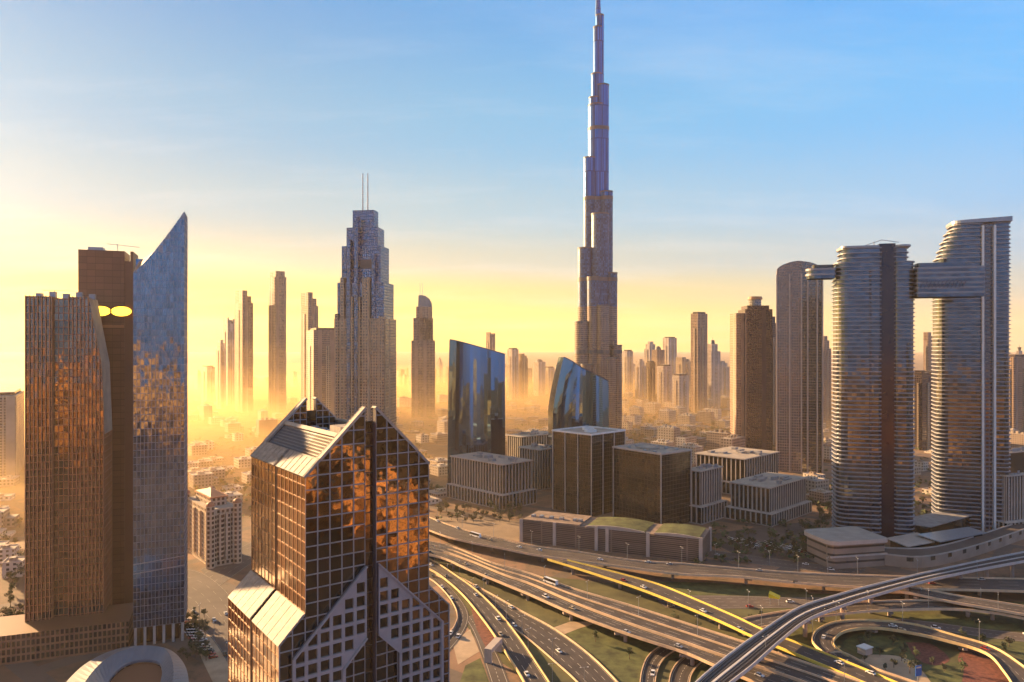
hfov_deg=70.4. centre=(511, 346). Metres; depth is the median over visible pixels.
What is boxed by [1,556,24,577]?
house
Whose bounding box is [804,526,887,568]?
stone podium
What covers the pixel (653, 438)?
house
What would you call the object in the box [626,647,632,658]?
tree
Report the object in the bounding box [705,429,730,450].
building
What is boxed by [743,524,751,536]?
tree
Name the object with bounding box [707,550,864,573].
road
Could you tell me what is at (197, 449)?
house
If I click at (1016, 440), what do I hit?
building
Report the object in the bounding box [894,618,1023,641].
road
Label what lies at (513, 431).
house
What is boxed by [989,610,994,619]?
bridge pillar
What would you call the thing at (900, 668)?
path
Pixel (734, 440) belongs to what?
building
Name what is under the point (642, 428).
house
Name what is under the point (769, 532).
tree
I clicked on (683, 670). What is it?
road
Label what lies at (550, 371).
tower
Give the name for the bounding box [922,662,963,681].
lawn
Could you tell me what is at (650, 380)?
tower
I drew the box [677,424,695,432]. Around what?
house
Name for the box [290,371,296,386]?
tower
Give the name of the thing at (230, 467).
house
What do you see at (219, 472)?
house
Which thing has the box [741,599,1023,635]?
elevated road
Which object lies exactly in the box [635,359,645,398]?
tower
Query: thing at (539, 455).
courtyard block
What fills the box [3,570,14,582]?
tree
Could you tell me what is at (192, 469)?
house
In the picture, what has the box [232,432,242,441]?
house
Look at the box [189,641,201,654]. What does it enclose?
tree
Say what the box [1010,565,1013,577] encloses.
viaduct pillar
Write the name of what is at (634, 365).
tower
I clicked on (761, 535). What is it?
pavement
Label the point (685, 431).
house
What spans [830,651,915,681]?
road
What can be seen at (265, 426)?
building
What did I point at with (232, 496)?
house
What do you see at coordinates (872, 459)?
hotel tower
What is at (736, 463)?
courtyard block
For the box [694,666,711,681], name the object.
lawn
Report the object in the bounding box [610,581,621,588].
bridge pillar
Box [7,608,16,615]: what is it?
tree
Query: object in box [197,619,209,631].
tree
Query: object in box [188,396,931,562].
trees
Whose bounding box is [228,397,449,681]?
gabled tower
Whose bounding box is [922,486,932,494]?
house
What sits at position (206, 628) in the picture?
tree
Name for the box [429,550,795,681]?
elevated road
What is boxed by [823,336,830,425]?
tower
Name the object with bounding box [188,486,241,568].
apartment house
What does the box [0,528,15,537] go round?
house
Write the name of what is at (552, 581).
coach
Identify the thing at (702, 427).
house
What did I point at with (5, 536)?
tree
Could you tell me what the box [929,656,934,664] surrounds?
tree
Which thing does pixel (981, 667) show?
flower bed
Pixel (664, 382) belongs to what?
tower
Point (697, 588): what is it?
lawn
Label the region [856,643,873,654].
pump house
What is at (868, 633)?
tree
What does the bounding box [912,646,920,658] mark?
tree
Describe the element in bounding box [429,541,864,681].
elevated road
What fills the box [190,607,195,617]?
tree
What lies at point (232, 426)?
house
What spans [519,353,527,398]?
tower
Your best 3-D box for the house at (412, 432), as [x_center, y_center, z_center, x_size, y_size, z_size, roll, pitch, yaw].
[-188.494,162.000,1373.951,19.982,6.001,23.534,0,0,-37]
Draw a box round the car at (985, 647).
[980,646,990,650]
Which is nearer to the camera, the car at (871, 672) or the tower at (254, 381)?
the car at (871, 672)
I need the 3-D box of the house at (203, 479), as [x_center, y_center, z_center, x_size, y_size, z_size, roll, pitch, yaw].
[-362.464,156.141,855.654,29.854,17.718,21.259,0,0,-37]
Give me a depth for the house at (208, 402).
1980.36 m
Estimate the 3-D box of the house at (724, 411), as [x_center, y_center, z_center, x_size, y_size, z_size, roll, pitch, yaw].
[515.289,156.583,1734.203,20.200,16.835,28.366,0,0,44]
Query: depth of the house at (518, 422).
1508.71 m
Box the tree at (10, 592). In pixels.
[4,586,13,596]
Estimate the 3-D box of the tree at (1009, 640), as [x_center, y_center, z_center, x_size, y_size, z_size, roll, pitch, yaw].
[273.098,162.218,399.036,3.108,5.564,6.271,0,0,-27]
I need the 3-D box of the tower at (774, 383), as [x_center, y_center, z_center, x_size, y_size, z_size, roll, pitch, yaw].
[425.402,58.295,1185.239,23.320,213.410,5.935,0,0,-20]
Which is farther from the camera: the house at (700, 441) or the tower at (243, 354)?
the tower at (243, 354)
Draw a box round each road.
[188,569,228,660]
[200,542,250,584]
[429,517,1023,592]
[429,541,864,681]
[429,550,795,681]
[429,558,549,681]
[429,571,468,649]
[436,574,617,681]
[468,615,508,681]
[547,558,896,681]
[640,640,688,681]
[653,595,927,608]
[669,649,708,681]
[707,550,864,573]
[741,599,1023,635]
[812,619,1023,681]
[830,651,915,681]
[891,586,1023,615]
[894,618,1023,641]
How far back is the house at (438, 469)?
925.54 m
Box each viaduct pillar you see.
[803,621,810,636]
[840,607,846,619]
[984,570,988,576]
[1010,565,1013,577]
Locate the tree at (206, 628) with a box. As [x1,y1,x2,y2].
[200,624,209,634]
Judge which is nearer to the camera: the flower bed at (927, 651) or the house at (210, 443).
the flower bed at (927, 651)
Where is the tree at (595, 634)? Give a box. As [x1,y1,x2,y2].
[592,630,597,641]
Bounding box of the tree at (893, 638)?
[888,634,897,641]
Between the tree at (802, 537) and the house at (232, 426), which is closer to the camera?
the tree at (802, 537)
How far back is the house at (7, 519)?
660.70 m
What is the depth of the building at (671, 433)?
1170.33 m
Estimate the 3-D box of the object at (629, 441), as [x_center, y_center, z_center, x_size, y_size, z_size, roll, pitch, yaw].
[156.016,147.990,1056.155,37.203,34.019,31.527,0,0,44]
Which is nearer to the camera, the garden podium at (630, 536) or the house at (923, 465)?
the garden podium at (630, 536)
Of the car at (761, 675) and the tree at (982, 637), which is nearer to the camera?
the car at (761, 675)
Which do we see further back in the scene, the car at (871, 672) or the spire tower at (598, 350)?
the spire tower at (598, 350)
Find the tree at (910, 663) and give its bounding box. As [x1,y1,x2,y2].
[903,655,914,673]
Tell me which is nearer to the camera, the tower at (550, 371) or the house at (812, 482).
the house at (812, 482)
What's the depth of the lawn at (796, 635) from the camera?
411.05 m
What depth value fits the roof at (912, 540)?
582.74 m
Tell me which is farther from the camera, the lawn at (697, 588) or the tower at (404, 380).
the tower at (404, 380)
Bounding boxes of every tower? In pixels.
[0,211,187,664]
[0,388,23,477]
[25,290,111,621]
[78,244,139,604]
[194,369,200,388]
[201,365,214,401]
[216,340,225,408]
[222,317,234,405]
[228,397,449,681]
[235,290,252,412]
[253,376,256,385]
[264,377,267,385]
[268,271,285,413]
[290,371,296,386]
[301,292,317,398]
[306,328,333,413]
[334,173,395,425]
[396,370,398,385]
[399,369,404,385]
[402,374,406,386]
[405,368,408,381]
[409,360,410,391]
[411,283,434,417]
[437,357,441,382]
[443,367,448,382]
[446,369,447,385]
[486,332,494,350]
[507,348,518,400]
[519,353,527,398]
[528,368,531,386]
[533,359,545,395]
[546,366,554,393]
[574,0,621,428]
[623,350,632,393]
[633,363,635,382]
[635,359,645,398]
[644,341,654,365]
[646,361,654,401]
[652,346,664,393]
[657,364,671,407]
[663,337,676,374]
[672,374,688,412]
[676,357,690,394]
[691,312,706,412]
[707,338,720,408]
[721,361,729,395]
[730,296,772,450]
[773,316,775,446]
[776,261,822,473]
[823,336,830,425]
[831,239,914,537]
[914,370,932,449]
[923,332,932,370]
[931,216,1012,530]
[1009,354,1023,432]
[1016,345,1021,353]
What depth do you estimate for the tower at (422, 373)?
1681.38 m
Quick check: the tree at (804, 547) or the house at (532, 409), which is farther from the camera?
the house at (532, 409)
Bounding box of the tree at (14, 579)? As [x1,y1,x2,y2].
[8,572,19,586]
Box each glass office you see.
[447,339,504,482]
[548,357,608,488]
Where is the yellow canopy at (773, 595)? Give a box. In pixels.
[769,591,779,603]
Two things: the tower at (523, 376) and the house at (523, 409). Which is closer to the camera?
the house at (523, 409)
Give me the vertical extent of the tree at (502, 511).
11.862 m
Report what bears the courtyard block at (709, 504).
on the ground at (12, 368)
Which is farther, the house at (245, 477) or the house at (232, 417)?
the house at (232, 417)
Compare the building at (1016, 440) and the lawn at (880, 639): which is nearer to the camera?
the lawn at (880, 639)
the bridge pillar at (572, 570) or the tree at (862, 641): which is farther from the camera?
the bridge pillar at (572, 570)
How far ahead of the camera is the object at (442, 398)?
2084.06 m
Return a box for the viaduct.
[695,551,1023,681]
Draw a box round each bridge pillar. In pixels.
[562,611,572,620]
[563,566,576,574]
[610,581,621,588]
[614,631,626,641]
[679,653,696,665]
[709,618,721,628]
[957,645,967,650]
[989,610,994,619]
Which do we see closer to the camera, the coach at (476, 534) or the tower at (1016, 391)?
the coach at (476, 534)
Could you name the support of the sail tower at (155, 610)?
on the ground at (12, 368)
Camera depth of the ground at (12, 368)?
711.53 m
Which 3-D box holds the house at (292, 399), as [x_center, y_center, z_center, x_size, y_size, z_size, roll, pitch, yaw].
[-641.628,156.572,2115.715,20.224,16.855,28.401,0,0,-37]
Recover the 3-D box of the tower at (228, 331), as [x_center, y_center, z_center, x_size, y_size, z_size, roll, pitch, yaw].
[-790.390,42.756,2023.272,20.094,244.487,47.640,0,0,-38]
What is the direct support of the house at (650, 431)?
on the ground at (12, 368)
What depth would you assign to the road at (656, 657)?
378.34 m
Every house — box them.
[0,475,19,486]
[0,493,14,500]
[0,507,18,527]
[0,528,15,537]
[0,540,9,545]
[0,544,19,563]
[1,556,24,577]
[188,414,197,420]
[188,443,206,456]
[188,461,199,468]
[188,467,205,475]
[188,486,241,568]
[189,471,218,488]
[194,459,212,467]
[201,400,212,406]
[201,440,213,449]
[202,466,224,482]
[203,456,223,461]
[208,416,224,423]
[220,418,236,426]
[220,465,233,470]
[222,484,244,491]
[222,491,242,505]
[225,421,243,431]
[226,416,237,421]
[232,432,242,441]
[234,456,250,468]
[241,471,250,483]
[245,446,257,455]
[272,412,285,417]
[287,397,296,402]
[396,423,404,431]
[405,430,419,433]
[411,420,423,426]
[416,433,428,442]
[427,457,446,468]
[429,432,446,443]
[429,488,446,497]
[429,495,441,504]
[430,463,446,475]
[437,408,447,415]
[505,429,522,433]
[506,404,516,409]
[506,417,522,420]
[514,419,527,425]
[518,407,525,411]
[525,400,535,404]
[526,406,539,412]
[528,416,538,419]
[538,418,547,426]
[622,421,632,428]
[626,428,640,433]
[640,425,654,433]
[644,427,656,436]
[651,435,656,440]
[654,419,663,425]
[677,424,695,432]
[680,429,690,434]
[696,425,710,429]
[696,436,705,447]
[714,419,729,427]
[721,408,729,415]
[803,471,824,477]
[804,476,828,491]
[806,488,832,504]
[823,437,832,441]
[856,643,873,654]
[913,460,928,470]
[913,466,920,475]
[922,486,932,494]
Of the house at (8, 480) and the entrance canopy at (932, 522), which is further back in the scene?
the house at (8, 480)
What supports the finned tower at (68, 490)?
on the ground at (12, 368)
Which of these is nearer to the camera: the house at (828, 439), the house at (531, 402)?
the house at (828, 439)
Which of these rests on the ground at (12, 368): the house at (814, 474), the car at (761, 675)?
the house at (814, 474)
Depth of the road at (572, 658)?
401.11 m
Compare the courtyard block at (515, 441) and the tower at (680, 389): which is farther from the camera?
the tower at (680, 389)
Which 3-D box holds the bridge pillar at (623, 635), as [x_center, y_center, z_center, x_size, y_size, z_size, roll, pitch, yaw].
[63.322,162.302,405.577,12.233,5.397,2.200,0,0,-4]
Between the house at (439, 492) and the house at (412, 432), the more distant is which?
the house at (412, 432)
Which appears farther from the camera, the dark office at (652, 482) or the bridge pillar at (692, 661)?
the dark office at (652, 482)
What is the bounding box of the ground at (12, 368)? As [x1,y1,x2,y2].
[0,352,1023,681]
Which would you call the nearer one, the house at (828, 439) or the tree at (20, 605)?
the tree at (20, 605)
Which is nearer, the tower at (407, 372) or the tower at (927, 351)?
the tower at (927, 351)
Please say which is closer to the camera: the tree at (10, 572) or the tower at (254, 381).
the tree at (10, 572)
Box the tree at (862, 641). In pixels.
[858,638,867,643]
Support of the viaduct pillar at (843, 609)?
on the verge
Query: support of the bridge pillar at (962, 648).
on the verge
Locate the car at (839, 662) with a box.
[834,660,843,664]
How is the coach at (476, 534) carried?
on the elevated road at (974, 584)
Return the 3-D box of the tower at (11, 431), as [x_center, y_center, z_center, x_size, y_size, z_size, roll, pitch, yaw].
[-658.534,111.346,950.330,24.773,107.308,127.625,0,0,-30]
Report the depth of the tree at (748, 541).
590.53 m
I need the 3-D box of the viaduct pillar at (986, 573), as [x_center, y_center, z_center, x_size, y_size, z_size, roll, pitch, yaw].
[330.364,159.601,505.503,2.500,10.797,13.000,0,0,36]
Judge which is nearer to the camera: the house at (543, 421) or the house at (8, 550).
the house at (8, 550)
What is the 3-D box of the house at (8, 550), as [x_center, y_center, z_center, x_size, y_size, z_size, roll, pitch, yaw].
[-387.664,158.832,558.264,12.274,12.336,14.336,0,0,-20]
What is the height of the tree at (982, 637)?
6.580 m
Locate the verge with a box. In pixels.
[429,561,1023,681]
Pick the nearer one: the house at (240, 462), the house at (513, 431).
the house at (240, 462)
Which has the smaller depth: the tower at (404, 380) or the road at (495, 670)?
the road at (495, 670)
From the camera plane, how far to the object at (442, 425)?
1320.34 m
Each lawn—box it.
[460,658,488,681]
[566,624,678,681]
[656,582,808,594]
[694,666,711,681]
[787,626,813,647]
[843,631,916,662]
[885,612,1023,630]
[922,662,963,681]
[987,642,1023,658]
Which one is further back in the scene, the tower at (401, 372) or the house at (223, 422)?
the tower at (401, 372)
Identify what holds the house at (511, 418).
on the ground at (12, 368)
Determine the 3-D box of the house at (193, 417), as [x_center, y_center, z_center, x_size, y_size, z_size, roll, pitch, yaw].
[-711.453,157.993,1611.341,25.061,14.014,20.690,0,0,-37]
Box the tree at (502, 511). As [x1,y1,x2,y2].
[496,508,505,515]
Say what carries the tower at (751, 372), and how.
on the ground at (12, 368)
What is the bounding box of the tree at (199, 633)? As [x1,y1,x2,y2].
[195,628,203,636]
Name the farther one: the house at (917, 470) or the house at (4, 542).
the house at (917, 470)
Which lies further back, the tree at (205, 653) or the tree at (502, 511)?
the tree at (502, 511)
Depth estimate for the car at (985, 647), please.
384.50 m
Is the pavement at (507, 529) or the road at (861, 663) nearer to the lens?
the road at (861, 663)
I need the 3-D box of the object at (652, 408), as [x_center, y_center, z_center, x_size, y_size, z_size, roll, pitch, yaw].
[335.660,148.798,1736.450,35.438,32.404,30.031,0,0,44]
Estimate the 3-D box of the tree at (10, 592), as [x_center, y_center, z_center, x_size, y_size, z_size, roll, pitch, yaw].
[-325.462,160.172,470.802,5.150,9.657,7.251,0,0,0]
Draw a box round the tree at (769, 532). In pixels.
[767,528,774,539]
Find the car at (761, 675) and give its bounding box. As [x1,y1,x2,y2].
[754,672,764,677]
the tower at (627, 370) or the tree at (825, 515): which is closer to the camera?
the tree at (825, 515)
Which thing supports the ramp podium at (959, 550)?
on the ground at (12, 368)
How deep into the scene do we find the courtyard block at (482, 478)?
757.61 m
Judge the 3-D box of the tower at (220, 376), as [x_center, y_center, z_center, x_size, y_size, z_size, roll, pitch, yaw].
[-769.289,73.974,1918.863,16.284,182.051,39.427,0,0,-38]
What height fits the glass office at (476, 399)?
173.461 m
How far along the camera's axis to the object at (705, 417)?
1521.28 m
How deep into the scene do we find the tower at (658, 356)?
2307.03 m
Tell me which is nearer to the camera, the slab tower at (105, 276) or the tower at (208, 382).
the slab tower at (105, 276)
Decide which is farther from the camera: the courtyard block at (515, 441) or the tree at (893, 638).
the courtyard block at (515, 441)
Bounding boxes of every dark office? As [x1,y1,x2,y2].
[552,425,625,516]
[612,442,691,523]
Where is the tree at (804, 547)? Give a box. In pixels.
[798,543,806,555]
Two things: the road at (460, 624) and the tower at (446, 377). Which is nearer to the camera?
the road at (460, 624)
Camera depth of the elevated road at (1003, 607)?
444.97 m
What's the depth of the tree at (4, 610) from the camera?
439.96 m
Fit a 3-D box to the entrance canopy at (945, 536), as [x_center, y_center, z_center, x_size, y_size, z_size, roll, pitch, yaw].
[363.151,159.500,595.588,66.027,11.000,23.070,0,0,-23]
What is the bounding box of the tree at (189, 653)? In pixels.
[182,649,190,659]
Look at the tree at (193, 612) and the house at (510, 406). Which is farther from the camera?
the house at (510, 406)
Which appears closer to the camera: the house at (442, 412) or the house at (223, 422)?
the house at (223, 422)
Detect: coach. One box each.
[470,531,480,537]
[543,576,557,584]
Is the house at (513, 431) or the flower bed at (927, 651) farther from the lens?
the house at (513, 431)
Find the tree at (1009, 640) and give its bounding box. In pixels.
[1003,636,1014,642]
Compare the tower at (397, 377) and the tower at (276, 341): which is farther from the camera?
the tower at (397, 377)
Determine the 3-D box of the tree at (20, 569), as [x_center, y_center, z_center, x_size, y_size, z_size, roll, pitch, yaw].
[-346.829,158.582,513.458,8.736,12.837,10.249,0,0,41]
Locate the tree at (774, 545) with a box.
[770,541,780,555]
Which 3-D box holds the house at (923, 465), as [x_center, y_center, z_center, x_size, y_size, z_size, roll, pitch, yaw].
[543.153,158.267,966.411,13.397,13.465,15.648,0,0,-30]
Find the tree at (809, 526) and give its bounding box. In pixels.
[803,519,815,528]
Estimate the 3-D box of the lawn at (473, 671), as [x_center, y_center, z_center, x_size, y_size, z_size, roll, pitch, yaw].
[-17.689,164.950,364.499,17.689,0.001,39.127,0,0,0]
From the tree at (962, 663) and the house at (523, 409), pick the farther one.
the house at (523, 409)
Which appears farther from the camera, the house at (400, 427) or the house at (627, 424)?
the house at (627, 424)
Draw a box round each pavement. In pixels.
[438,517,534,543]
[712,521,865,567]
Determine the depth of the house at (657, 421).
1502.28 m
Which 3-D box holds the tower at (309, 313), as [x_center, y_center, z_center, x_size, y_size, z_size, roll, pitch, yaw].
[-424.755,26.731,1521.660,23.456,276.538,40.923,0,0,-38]
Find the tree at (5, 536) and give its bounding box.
[0,531,9,540]
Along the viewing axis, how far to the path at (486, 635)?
420.79 m
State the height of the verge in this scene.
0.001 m
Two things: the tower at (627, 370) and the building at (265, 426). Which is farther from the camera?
the tower at (627, 370)
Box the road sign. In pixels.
[915,665,921,681]
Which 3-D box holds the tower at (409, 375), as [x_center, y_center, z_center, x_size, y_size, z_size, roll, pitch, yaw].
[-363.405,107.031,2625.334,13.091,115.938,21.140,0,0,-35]
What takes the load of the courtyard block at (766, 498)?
on the ground at (12, 368)
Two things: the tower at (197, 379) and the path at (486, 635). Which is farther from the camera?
the tower at (197, 379)
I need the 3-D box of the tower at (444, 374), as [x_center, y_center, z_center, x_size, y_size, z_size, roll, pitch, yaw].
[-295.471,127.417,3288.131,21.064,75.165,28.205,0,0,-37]
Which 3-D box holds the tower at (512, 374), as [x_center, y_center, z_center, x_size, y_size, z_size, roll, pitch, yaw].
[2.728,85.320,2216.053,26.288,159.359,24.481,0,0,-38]
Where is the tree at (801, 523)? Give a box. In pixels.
[798,518,806,525]
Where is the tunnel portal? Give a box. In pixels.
[484,637,501,662]
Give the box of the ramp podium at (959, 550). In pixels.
[885,524,1023,567]
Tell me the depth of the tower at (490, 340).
2306.44 m
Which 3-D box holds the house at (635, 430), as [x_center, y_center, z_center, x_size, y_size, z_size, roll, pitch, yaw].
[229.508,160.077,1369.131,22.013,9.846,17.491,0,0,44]
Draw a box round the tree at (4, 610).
[0,606,13,615]
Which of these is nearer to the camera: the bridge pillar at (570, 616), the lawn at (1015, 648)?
the lawn at (1015, 648)
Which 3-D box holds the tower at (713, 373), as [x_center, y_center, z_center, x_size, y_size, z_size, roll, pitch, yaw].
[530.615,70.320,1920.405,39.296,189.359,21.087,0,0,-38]
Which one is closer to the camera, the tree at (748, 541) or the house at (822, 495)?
the tree at (748, 541)
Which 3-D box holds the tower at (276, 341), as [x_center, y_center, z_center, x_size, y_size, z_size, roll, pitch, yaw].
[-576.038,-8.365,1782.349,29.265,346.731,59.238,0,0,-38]
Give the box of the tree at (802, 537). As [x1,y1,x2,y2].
[799,535,806,541]
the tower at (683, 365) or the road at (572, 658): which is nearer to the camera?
the road at (572, 658)
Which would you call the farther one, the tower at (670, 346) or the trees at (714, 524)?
the tower at (670, 346)
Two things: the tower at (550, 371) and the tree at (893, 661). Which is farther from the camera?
the tower at (550, 371)
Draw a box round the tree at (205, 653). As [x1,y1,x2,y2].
[202,649,210,655]
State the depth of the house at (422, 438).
1236.71 m
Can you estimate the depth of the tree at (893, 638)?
400.99 m
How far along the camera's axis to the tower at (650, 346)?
2510.28 m
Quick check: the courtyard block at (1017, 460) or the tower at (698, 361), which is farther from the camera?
the tower at (698, 361)
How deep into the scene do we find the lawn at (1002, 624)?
436.55 m
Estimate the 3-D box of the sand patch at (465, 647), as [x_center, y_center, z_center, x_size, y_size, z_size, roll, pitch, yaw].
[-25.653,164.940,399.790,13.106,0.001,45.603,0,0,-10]
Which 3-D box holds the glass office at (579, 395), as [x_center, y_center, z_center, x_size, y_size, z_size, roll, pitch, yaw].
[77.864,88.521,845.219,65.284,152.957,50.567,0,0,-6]
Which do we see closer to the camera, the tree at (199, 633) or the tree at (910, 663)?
the tree at (910, 663)
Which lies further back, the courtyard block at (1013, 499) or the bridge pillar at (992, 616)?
the courtyard block at (1013, 499)
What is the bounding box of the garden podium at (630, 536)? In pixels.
[520,511,711,562]
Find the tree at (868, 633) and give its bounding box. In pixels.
[863,631,871,641]
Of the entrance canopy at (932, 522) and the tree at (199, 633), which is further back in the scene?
the entrance canopy at (932, 522)
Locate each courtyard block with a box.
[446,452,536,508]
[506,430,547,456]
[518,443,550,489]
[689,463,726,524]
[695,446,779,493]
[725,472,811,526]
[997,470,1023,527]
[1009,446,1023,472]
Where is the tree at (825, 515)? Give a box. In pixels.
[819,511,830,525]
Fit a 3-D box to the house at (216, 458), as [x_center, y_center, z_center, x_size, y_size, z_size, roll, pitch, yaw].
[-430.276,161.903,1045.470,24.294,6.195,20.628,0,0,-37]
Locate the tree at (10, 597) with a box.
[7,595,14,606]
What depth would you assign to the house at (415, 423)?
1495.39 m
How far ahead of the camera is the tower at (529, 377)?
2925.03 m
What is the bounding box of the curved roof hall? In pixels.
[66,645,188,681]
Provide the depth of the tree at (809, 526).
625.13 m
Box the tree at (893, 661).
[890,658,897,666]
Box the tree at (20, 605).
[14,603,24,611]
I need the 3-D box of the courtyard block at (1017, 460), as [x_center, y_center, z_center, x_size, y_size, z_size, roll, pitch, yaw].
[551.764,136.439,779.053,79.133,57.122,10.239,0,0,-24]
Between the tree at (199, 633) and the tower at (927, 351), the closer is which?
the tree at (199, 633)
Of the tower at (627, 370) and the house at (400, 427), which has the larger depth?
the tower at (627, 370)
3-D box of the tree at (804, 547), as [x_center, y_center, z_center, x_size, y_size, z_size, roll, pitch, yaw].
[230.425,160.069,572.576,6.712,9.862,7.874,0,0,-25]
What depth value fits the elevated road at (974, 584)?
506.78 m
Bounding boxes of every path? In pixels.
[187,614,227,681]
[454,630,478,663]
[470,605,494,646]
[554,622,593,633]
[860,654,929,681]
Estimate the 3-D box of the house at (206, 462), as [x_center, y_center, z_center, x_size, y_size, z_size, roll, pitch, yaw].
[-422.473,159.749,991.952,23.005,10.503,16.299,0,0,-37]
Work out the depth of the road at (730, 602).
468.80 m
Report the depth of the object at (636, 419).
1482.28 m
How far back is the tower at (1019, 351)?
1912.57 m
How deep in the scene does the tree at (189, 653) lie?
380.85 m
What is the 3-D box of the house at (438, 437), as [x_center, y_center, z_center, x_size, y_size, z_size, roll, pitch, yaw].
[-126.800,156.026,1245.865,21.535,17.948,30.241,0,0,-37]
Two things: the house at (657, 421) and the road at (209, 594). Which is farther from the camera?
the house at (657, 421)
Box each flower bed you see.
[906,642,948,664]
[958,648,1008,681]
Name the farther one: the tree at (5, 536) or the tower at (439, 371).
the tower at (439, 371)
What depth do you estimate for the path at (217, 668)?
376.08 m
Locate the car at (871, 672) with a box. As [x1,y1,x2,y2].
[865,670,875,674]
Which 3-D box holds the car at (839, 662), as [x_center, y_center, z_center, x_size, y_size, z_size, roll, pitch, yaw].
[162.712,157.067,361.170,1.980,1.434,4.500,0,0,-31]
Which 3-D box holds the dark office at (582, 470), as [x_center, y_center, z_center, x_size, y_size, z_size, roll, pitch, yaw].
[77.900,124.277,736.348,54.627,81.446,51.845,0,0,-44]
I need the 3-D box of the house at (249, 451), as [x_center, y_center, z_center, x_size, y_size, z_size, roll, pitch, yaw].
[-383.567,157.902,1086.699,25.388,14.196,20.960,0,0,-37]
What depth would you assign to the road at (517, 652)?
420.60 m
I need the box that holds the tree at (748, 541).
[745,537,753,544]
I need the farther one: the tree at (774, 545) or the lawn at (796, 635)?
the tree at (774, 545)
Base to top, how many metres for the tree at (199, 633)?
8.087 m
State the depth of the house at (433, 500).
761.46 m
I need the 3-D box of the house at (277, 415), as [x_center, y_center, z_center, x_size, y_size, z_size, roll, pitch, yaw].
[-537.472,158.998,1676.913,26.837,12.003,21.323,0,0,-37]
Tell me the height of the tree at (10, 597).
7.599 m
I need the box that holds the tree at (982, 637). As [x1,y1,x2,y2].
[977,633,985,641]
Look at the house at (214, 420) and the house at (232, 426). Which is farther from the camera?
the house at (214, 420)
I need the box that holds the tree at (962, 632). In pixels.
[958,627,966,636]
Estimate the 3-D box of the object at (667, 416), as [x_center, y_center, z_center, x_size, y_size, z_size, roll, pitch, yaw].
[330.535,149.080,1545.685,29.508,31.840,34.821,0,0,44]
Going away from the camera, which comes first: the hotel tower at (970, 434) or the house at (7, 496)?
the hotel tower at (970, 434)
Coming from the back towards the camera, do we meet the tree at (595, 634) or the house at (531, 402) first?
the house at (531, 402)
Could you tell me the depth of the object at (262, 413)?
1567.61 m
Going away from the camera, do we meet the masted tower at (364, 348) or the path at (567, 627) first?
the path at (567, 627)
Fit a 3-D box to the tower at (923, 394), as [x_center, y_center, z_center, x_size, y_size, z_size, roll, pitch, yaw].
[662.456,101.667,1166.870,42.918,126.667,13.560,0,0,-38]
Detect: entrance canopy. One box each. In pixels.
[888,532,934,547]
[913,512,971,533]
[917,527,986,545]
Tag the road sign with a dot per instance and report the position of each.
(918, 670)
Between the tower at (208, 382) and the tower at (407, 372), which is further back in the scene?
the tower at (407, 372)
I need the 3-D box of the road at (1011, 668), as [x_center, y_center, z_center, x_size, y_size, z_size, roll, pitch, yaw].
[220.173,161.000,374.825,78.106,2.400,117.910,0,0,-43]
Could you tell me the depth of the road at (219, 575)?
535.99 m
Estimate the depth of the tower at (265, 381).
2975.60 m
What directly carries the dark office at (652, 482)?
on the ground at (12, 368)
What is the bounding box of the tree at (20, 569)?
[14,563,24,578]
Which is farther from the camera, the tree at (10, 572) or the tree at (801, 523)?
the tree at (801, 523)
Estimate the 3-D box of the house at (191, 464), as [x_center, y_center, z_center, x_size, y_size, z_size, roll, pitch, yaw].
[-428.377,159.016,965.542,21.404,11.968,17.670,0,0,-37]
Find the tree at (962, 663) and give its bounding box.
[958,657,967,669]

